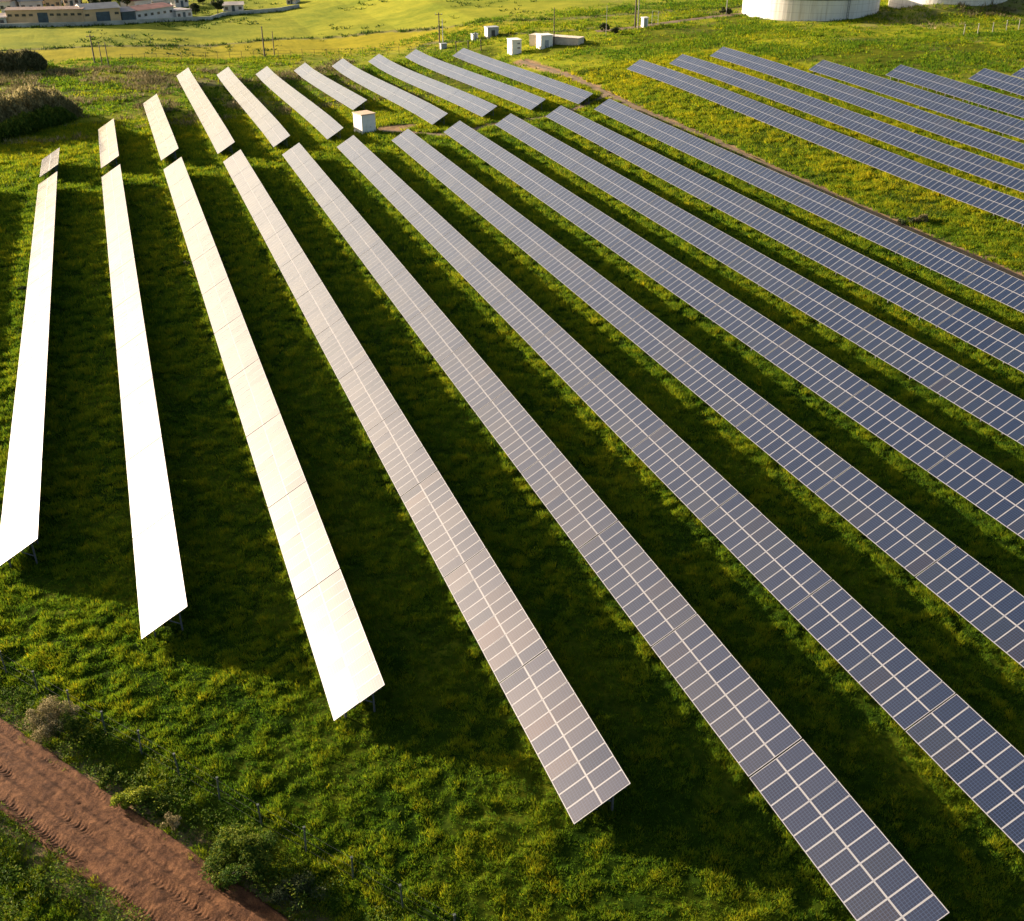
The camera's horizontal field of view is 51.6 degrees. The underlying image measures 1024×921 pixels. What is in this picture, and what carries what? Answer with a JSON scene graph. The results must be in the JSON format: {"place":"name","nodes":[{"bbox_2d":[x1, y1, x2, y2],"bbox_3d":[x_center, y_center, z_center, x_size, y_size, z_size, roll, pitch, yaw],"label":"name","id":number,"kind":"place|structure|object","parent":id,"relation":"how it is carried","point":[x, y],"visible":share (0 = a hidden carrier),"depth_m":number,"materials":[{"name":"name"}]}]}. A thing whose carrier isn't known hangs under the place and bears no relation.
{"place":"outdoors","nodes":[
{"label":"outdoors","id":0,"kind":"place"},
{"bbox_2d":[0,717,288,920],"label":"dirt road","id":1,"kind":"structure","parent":0,"point":[133,856],"depth_m":50.42,"materials":[{"name":"red soil"}]},
{"bbox_2d":[382,95,609,135],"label":"service path","id":2,"kind":"structure","parent":0,"point":[572,109],"depth_m":185.02,"materials":[{"name":"soil"}]},
{"bbox_2d":[0,0,1023,920],"bbox_3d":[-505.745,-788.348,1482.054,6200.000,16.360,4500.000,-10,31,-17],"label":"grass field ground","id":3,"kind":"structure","parent":0,"point":[318,18],"depth_m":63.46,"materials":[{"name":"green plant"}]},
{"bbox_2d":[0,13,7,23],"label":"grey building","id":4,"kind":"structure","parent":3,"relation":"on","point":[3,17],"depth_m":321.79,"materials":[{"name":"concrete"}]},
{"bbox_2d":[0,0,18,12],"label":"house","id":5,"kind":"structure","parent":3,"relation":"on","point":[4,4],"depth_m":347.74,"materials":[{"name":"white concrete"}]},
{"bbox_2d":[0,47,47,71],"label":"hedge","id":6,"kind":"object","parent":3,"relation":"on","point":[11,59],"visible":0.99,"depth_m":248.22,"materials":[{"name":"green plant"}]},
{"bbox_2d":[0,172,56,567],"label":"solar panel row","id":7,"kind":"object","parent":3,"relation":"on","point":[19,526],"visible":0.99,"depth_m":89.12,"materials":[{"name":"glass"}]},
{"bbox_2d":[17,0,43,6],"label":"house","id":8,"kind":"structure","parent":3,"relation":"on","point":[30,3],"depth_m":351.91,"materials":[{"name":"grey"}]},
{"bbox_2d":[0,104,77,141],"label":"bramble hedge","id":9,"kind":"object","parent":3,"relation":"on","point":[20,124],"visible":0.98,"depth_m":186.81,"materials":[{"name":"green plant"}]},
{"bbox_2d":[0,82,82,132],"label":"reed thicket","id":10,"kind":"object","parent":3,"relation":"on","point":[32,98],"visible":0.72,"depth_m":191.62,"materials":[{"name":"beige plant"}]},
{"bbox_2d":[4,6,84,22],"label":"warehouse","id":11,"kind":"structure","parent":3,"relation":"on","point":[43,14],"depth_m":323.60,"materials":[{"name":"beige paint"}]},
{"bbox_2d":[40,147,59,178],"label":"solar panel row","id":12,"kind":"object","parent":3,"relation":"on","point":[50,162],"visible":0.98,"depth_m":161.19,"materials":[{"name":"glass"}]},
{"bbox_2d":[24,694,80,745],"bbox_3d":[-24.622,13.821,56.569,2.498,2.263,2.906,11,31,19],"label":"bush","id":13,"kind":"object","parent":3,"relation":"on","point":[39,724],"visible":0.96,"depth_m":56.30,"materials":[{"name":"beige plant"}]},
{"bbox_2d":[44,0,61,5],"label":"house","id":14,"kind":"structure","parent":3,"relation":"on","point":[52,2],"depth_m":354.86,"materials":[{"name":"beige concrete"}]},
{"bbox_2d":[49,712,89,740],"bbox_3d":[-23.583,14.230,56.433,1.575,1.644,1.843,15,32,24],"label":"bush","id":15,"kind":"object","parent":3,"relation":"on","point":[69,724],"visible":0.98,"depth_m":56.27,"materials":[{"name":"green plant"}]},
{"bbox_2d":[63,0,80,5],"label":"house","id":16,"kind":"structure","parent":3,"relation":"on","point":[70,2],"depth_m":364.64,"materials":[{"name":"white paint"}]},
{"bbox_2d":[86,34,94,62],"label":"power pole","id":17,"kind":"object","parent":3,"relation":"on","point":[91,47],"visible":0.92,"depth_m":257.88,"materials":[{"name":"brown wood"}]},
{"bbox_2d":[87,0,99,2],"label":"tree","id":18,"kind":"object","parent":3,"relation":"on","point":[93,1],"visible":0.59,"depth_m":350.59,"materials":[{"name":"green plant"}]},
{"bbox_2d":[75,2,120,21],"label":"warehouse","id":19,"kind":"structure","parent":3,"relation":"on","point":[105,11],"depth_m":327.73,"materials":[{"name":"beige paint"}]},
{"bbox_2d":[98,118,118,168],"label":"solar panel row","id":20,"kind":"object","parent":3,"relation":"on","point":[108,147],"visible":0.98,"depth_m":172.01,"materials":[{"name":"glass"}]},
{"bbox_2d":[99,765,122,787],"bbox_3d":[-20.460,16.037,53.976,1.254,0.780,1.308,-10,31,-17],"label":"bush","id":21,"kind":"object","parent":3,"relation":"on","point":[111,768],"visible":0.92,"depth_m":53.84,"materials":[{"name":"green plant"}]},
{"bbox_2d":[115,0,130,5],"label":"tree","id":22,"kind":"object","parent":3,"relation":"on","point":[126,1],"visible":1,"depth_m":357.36,"materials":[{"name":"green plant"}]},
{"bbox_2d":[120,6,135,19],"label":"open shed","id":23,"kind":"structure","parent":3,"relation":"on","point":[127,13],"depth_m":333.61,"materials":[{"name":"grey metal"}]},
{"bbox_2d":[110,785,158,808],"bbox_3d":[-18.804,16.710,52.550,2.090,1.004,1.633,6,30,11],"label":"bush","id":24,"kind":"object","parent":3,"relation":"on","point":[122,800],"visible":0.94,"depth_m":52.32,"materials":[{"name":"green plant"}]},
{"bbox_2d":[120,0,150,6],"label":"house","id":25,"kind":"structure","parent":3,"relation":"on","point":[136,2],"depth_m":360.36,"materials":[{"name":"white concrete"}]},
{"bbox_2d":[102,164,187,638],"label":"solar panel row","id":26,"kind":"object","parent":3,"relation":"on","point":[162,599],"visible":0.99,"depth_m":82.36,"materials":[{"name":"glass"}]},
{"bbox_2d":[0,4,299,27],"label":"boundary wall","id":27,"kind":"structure","parent":3,"relation":"on","point":[116,22],"depth_m":332.25,"materials":[{"name":"concrete"}]},
{"bbox_2d":[129,2,173,18],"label":"white building","id":28,"kind":"structure","parent":3,"relation":"on","point":[155,10],"depth_m":342.10,"materials":[{"name":"white paint"}]},
{"bbox_2d":[143,94,177,160],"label":"solar panel row","id":29,"kind":"object","parent":3,"relation":"on","point":[165,141],"visible":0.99,"depth_m":183.00,"materials":[{"name":"glass"}]},
{"bbox_2d":[151,0,169,3],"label":"house","id":30,"kind":"structure","parent":3,"relation":"on","point":[157,1],"depth_m":367.30,"materials":[{"name":"white paint"}]},
{"bbox_2d":[148,793,173,816],"bbox_3d":[-17.303,16.952,52.282,1.083,0.773,1.166,14,32,23],"label":"bush","id":31,"kind":"object","parent":3,"relation":"on","point":[165,800],"visible":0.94,"depth_m":52.16,"materials":[{"name":"green plant"}]},
{"bbox_2d":[160,811,181,830],"bbox_3d":[-16.469,17.408,51.228,1.019,1.042,1.006,2,29,4],"label":"bush","id":32,"kind":"object","parent":3,"relation":"on","point":[172,822],"visible":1,"depth_m":50.98,"materials":[{"name":"brown plant"}]},
{"bbox_2d":[170,0,188,6],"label":"house","id":33,"kind":"structure","parent":3,"relation":"on","point":[180,3],"depth_m":379.60,"materials":[{"name":"white paint"}]},
{"bbox_2d":[173,7,192,16],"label":"outbuilding","id":34,"kind":"structure","parent":3,"relation":"on","point":[182,12],"depth_m":349.84,"materials":[{"name":"white paint"}]},
{"bbox_2d":[189,3,199,14],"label":"tree","id":35,"kind":"object","parent":3,"relation":"on","point":[194,7],"visible":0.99,"depth_m":358.48,"materials":[{"name":"green plant"}]},
{"bbox_2d":[0,668,403,920],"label":"verge weeds","id":36,"kind":"object","parent":3,"relation":"on","point":[111,888],"visible":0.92,"depth_m":49.94,"materials":[{"name":"green plant"}]},
{"bbox_2d":[177,68,233,153],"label":"solar panel row","id":37,"kind":"object","parent":3,"relation":"on","point":[219,135],"visible":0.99,"depth_m":195.81,"materials":[{"name":"glass"}]},
{"bbox_2d":[210,0,223,13],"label":"tree","id":38,"kind":"object","parent":3,"relation":"on","point":[217,4],"visible":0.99,"depth_m":359.51,"materials":[{"name":"green plant"}]},
{"bbox_2d":[0,651,461,920],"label":"wire fence","id":39,"kind":"object","parent":3,"relation":"on","point":[304,831],"visible":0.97,"depth_m":52.35,"materials":[{"name":"metal"}]},
{"bbox_2d":[222,1,243,11],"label":"farm building","id":40,"kind":"structure","parent":3,"relation":"on","point":[233,6],"depth_m":366.36,"materials":[{"name":"white paint"}]},
{"bbox_2d":[198,825,278,890],"bbox_3d":[-12.590,18.380,48.752,3.359,2.097,3.264,3,29,5],"label":"bush","id":41,"kind":"object","parent":3,"relation":"on","point":[250,855],"visible":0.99,"depth_m":48.53,"materials":[{"name":"green plant"}]},
{"bbox_2d":[217,67,289,146],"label":"solar panel row","id":42,"kind":"object","parent":3,"relation":"on","point":[269,125],"visible":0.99,"depth_m":200.82,"materials":[{"name":"glass"}]},
{"bbox_2d":[261,26,265,56],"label":"power pole","id":43,"kind":"object","parent":3,"relation":"on","point":[263,42],"visible":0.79,"depth_m":275.65,"materials":[{"name":"brown wood"}]},
{"bbox_2d":[163,157,384,720],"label":"solar panel row","id":44,"kind":"object","parent":3,"relation":"on","point":[349,671],"visible":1,"depth_m":75.60,"materials":[{"name":"glass"}]},
{"bbox_2d":[120,46,435,60],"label":"wire fence","id":45,"kind":"object","parent":3,"relation":"on","point":[281,53],"visible":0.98,"depth_m":273.77,"materials":[{"name":"brown wood"}]},
{"bbox_2d":[286,0,299,4],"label":"hut","id":46,"kind":"object","parent":3,"relation":"on","point":[292,1],"visible":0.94,"depth_m":376.96,"materials":[{"name":"white tile"}]},
{"bbox_2d":[268,870,328,913],"bbox_3d":[-9.615,19.406,47.577,2.718,1.293,2.046,-10,31,-17],"label":"bush","id":47,"kind":"object","parent":3,"relation":"on","point":[277,895],"visible":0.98,"depth_m":47.49,"materials":[{"name":"green plant"}]},
{"bbox_2d":[256,66,342,138],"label":"solar panel row","id":48,"kind":"object","parent":3,"relation":"on","point":[324,124],"visible":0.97,"depth_m":204.48,"materials":[{"name":"glass"}]},
{"bbox_2d":[294,63,366,109],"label":"solar panel row","id":49,"kind":"object","parent":3,"relation":"on","point":[335,90],"visible":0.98,"depth_m":224.26,"materials":[{"name":"glass"}]},
{"bbox_2d":[61,0,649,65],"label":"field weeds","id":50,"kind":"object","parent":3,"relation":"on","point":[149,41],"visible":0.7,"depth_m":304.48,"materials":[{"name":"green plant"}]},
{"bbox_2d":[352,110,375,133],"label":"service shed","id":51,"kind":"structure","parent":3,"relation":"on","point":[363,120],"depth_m":182.77,"materials":[{"name":"concrete"}]},
{"bbox_2d":[366,121,371,131],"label":"door","id":52,"kind":"structure","parent":51,"relation":"in","point":[368,123],"depth_m":182.86,"materials":[{"name":"metal"}]},
{"bbox_2d":[0,4,742,50],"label":"boundary weeds","id":53,"kind":"object","parent":3,"relation":"on","point":[224,43],"visible":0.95,"depth_m":299.36,"materials":[{"name":"green plant"}]},
{"bbox_2d":[332,58,447,124],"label":"solar panel row","id":54,"kind":"object","parent":3,"relation":"on","point":[427,111],"visible":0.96,"depth_m":213.00,"materials":[{"name":"glass"}]},
{"bbox_2d":[223,149,630,824],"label":"solar panel row","id":55,"kind":"object","parent":3,"relation":"on","point":[583,769],"visible":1,"depth_m":68.37,"materials":[{"name":"glass"},{"name":"silicon"},{"name":"aluminium"}]},
{"bbox_2d":[368,54,496,118],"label":"solar panel row","id":56,"kind":"object","parent":3,"relation":"on","point":[474,104],"visible":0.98,"depth_m":217.45,"materials":[{"name":"glass"}]},
{"bbox_2d":[435,12,441,48],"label":"power pole","id":57,"kind":"object","parent":3,"relation":"on","point":[438,14],"visible":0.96,"depth_m":268.75,"materials":[{"name":"brown wood"}]},
{"bbox_2d":[439,43,446,49],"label":"electrical cabinet","id":58,"kind":"object","parent":3,"relation":"on","point":[443,45],"visible":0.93,"depth_m":270.18,"materials":[{"name":"white metal"}]},
{"bbox_2d":[455,39,481,52],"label":"wire fence","id":59,"kind":"object","parent":3,"relation":"on","point":[468,45],"visible":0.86,"depth_m":261.18,"materials":[{"name":"brown wood"}]},
{"bbox_2d":[470,32,477,39],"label":"electrical cabinet","id":60,"kind":"object","parent":3,"relation":"on","point":[474,35],"visible":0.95,"depth_m":271.54,"materials":[{"name":"metal"}]},
{"bbox_2d":[406,49,545,109],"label":"solar panel row","id":61,"kind":"object","parent":3,"relation":"on","point":[525,99],"visible":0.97,"depth_m":220.03,"materials":[{"name":"glass"}]},
{"bbox_2d":[484,26,498,38],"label":"electrical cabinet","id":62,"kind":"object","parent":3,"relation":"on","point":[490,31],"visible":0.91,"depth_m":269.70,"materials":[{"name":"metal"}]},
{"bbox_2d":[0,1,1021,143],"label":"dry scrub","id":63,"kind":"object","parent":3,"relation":"on","point":[136,76],"visible":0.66,"depth_m":238.44,"materials":[{"name":"plant"}]},
{"bbox_2d":[0,0,1023,143],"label":"meadow clumps","id":64,"kind":"object","parent":3,"relation":"on","point":[899,42],"visible":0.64,"depth_m":239.27,"materials":[{"name":"green plant"}]},
{"bbox_2d":[507,38,521,54],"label":"transformer cabin","id":65,"kind":"object","parent":3,"relation":"on","point":[513,46],"visible":0.98,"depth_m":248.14,"materials":[{"name":"metal"}]},
{"bbox_2d":[453,48,592,105],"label":"solar panel row","id":66,"kind":"object","parent":3,"relation":"on","point":[558,88],"visible":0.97,"depth_m":220.21,"materials":[{"name":"glass"}]},
{"bbox_2d":[536,33,552,49],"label":"transformer cabin","id":67,"kind":"object","parent":3,"relation":"on","point":[543,40],"visible":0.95,"depth_m":247.40,"materials":[{"name":"concrete"}]},
{"bbox_2d":[553,8,554,44],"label":"power pole","id":68,"kind":"object","parent":3,"relation":"on","point":[554,28],"visible":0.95,"depth_m":247.28,"materials":[{"name":"brown wood"}]},
{"bbox_2d":[529,33,583,45],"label":"long building","id":69,"kind":"structure","parent":3,"relation":"on","point":[568,40],"depth_m":248.61,"materials":[{"name":"concrete"}]},
{"bbox_2d":[418,10,745,48],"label":"lane weeds","id":70,"kind":"object","parent":3,"relation":"on","point":[587,29],"visible":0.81,"depth_m":268.79,"materials":[{"name":"green plant"}]},
{"bbox_2d":[599,22,609,31],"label":"bush","id":71,"kind":"object","parent":3,"relation":"on","point":[603,25],"visible":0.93,"depth_m":260.91,"materials":[{"name":"green plant"}]},
{"bbox_2d":[610,27,618,33],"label":"bush","id":72,"kind":"object","parent":3,"relation":"on","point":[615,30],"visible":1,"depth_m":256.59,"materials":[{"name":"green plant"}]},
{"bbox_2d":[282,143,949,920],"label":"solar panel row","id":73,"kind":"object","parent":3,"relation":"on","point":[838,835],"visible":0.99,"depth_m":61.43,"materials":[{"name":"glass"},{"name":"silicon"},{"name":"aluminium"}]},
{"bbox_2d":[634,0,636,28],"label":"power pole","id":74,"kind":"object","parent":3,"relation":"on","point":[635,14],"visible":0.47,"depth_m":261.15,"materials":[{"name":"brown wood"}]},
{"bbox_2d":[637,0,639,28],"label":"power pole","id":75,"kind":"object","parent":3,"relation":"on","point":[638,15],"visible":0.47,"depth_m":259.84,"materials":[{"name":"beige wood"}]},
{"bbox_2d":[641,17,648,27],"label":"electrical cabinet","id":76,"kind":"object","parent":3,"relation":"on","point":[644,21],"visible":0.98,"depth_m":263.10,"materials":[{"name":"metal"}]},
{"bbox_2d":[337,135,1023,852],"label":"solar panel row","id":77,"kind":"object","parent":3,"relation":"on","point":[963,745],"visible":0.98,"depth_m":68.18,"materials":[{"name":"glass"},{"name":"silicon"},{"name":"aluminium"}]},
{"bbox_2d":[392,129,1023,667],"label":"solar panel row","id":78,"kind":"object","parent":3,"relation":"on","point":[982,599],"visible":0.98,"depth_m":81.47,"materials":[{"name":"glass"},{"name":"silicon"},{"name":"aluminium"}]},
{"bbox_2d":[444,121,1023,538],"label":"solar panel row","id":79,"kind":"object","parent":3,"relation":"on","point":[985,485],"visible":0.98,"depth_m":94.28,"materials":[{"name":"glass"},{"name":"silicon"},{"name":"aluminium"}]},
{"bbox_2d":[495,114,1023,445],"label":"solar panel row","id":80,"kind":"object","parent":3,"relation":"on","point":[998,408],"visible":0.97,"depth_m":106.36,"materials":[{"name":"glass"},{"name":"silicon"},{"name":"aluminium"}]},
{"bbox_2d":[546,106,1023,373],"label":"solar panel row","id":81,"kind":"object","parent":3,"relation":"on","point":[995,339],"visible":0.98,"depth_m":118.22,"materials":[{"name":"glass"}]},
{"bbox_2d":[555,67,1023,272],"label":"strip weeds","id":82,"kind":"object","parent":3,"relation":"on","point":[826,175],"visible":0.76,"depth_m":158.32,"materials":[{"name":"green plant"}]},
{"bbox_2d":[594,99,1023,312],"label":"solar panel row","id":83,"kind":"object","parent":3,"relation":"on","point":[996,284],"visible":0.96,"depth_m":130.04,"materials":[{"name":"glass"}]},
{"bbox_2d":[742,0,879,20],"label":"storage tank","id":84,"kind":"object","parent":3,"relation":"on","point":[806,10],"visible":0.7,"depth_m":263.02,"materials":[{"name":"metal"}]},
{"bbox_2d":[627,59,1023,226],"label":"solar panel row","id":85,"kind":"object","parent":3,"relation":"on","point":[1008,207],"visible":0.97,"depth_m":154.30,"materials":[{"name":"glass"}]},
{"bbox_2d":[669,54,1023,192],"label":"solar panel row","id":86,"kind":"object","parent":3,"relation":"on","point":[993,171],"visible":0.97,"depth_m":163.78,"materials":[{"name":"glass"}]},
{"bbox_2d":[710,47,1023,163],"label":"solar panel row","id":87,"kind":"object","parent":3,"relation":"on","point":[993,144],"visible":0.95,"depth_m":173.55,"materials":[{"name":"glass"}]},
{"bbox_2d":[897,217,914,224],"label":"bush","id":88,"kind":"object","parent":3,"relation":"on","point":[910,220],"visible":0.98,"depth_m":129.53,"materials":[{"name":"green plant"}]},
{"bbox_2d":[809,60,1023,139],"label":"solar panel row","id":89,"kind":"object","parent":3,"relation":"on","point":[995,121],"visible":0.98,"depth_m":176.66,"materials":[{"name":"glass"}]},
{"bbox_2d":[913,214,928,222],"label":"bush","id":90,"kind":"object","parent":3,"relation":"on","point":[924,217],"visible":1,"depth_m":128.99,"materials":[{"name":"green plant"}]},
{"bbox_2d":[888,0,1006,8],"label":"storage tank","id":91,"kind":"object","parent":3,"relation":"on","point":[898,3],"visible":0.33,"depth_m":267.12,"materials":[{"name":"metal"}]},
{"bbox_2d":[886,65,1023,117],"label":"solar panel row","id":92,"kind":"object","parent":3,"relation":"on","point":[994,100],"visible":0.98,"depth_m":181.17,"materials":[{"name":"glass"}]},
{"bbox_2d":[963,19,1020,34],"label":"wire fence","id":93,"kind":"object","parent":3,"relation":"on","point":[993,26],"visible":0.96,"depth_m":239.24,"materials":[{"name":"metal"}]},
{"bbox_2d":[968,68,1023,95],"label":"solar panel row","id":94,"kind":"object","parent":3,"relation":"on","point":[1001,81],"visible":0.96,"depth_m":185.77,"materials":[{"name":"glass"}]},
{"bbox_2d":[1012,67,1023,78],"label":"solar panel row","id":95,"kind":"object","parent":3,"relation":"on","point":[1020,73],"visible":0.91,"depth_m":192.59,"materials":[{"name":"glass"}]},
{"bbox_2d":[595,13,743,31],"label":"gravel lane","id":96,"kind":"structure","parent":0,"point":[677,21],"depth_m":269.91,"materials":[{"name":"gravel"}]},
{"bbox_2d":[519,60,1023,280],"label":"dirt track","id":97,"kind":"structure","parent":0,"point":[871,211],"depth_m":149.59,"materials":[{"name":"soil"}]}
]}

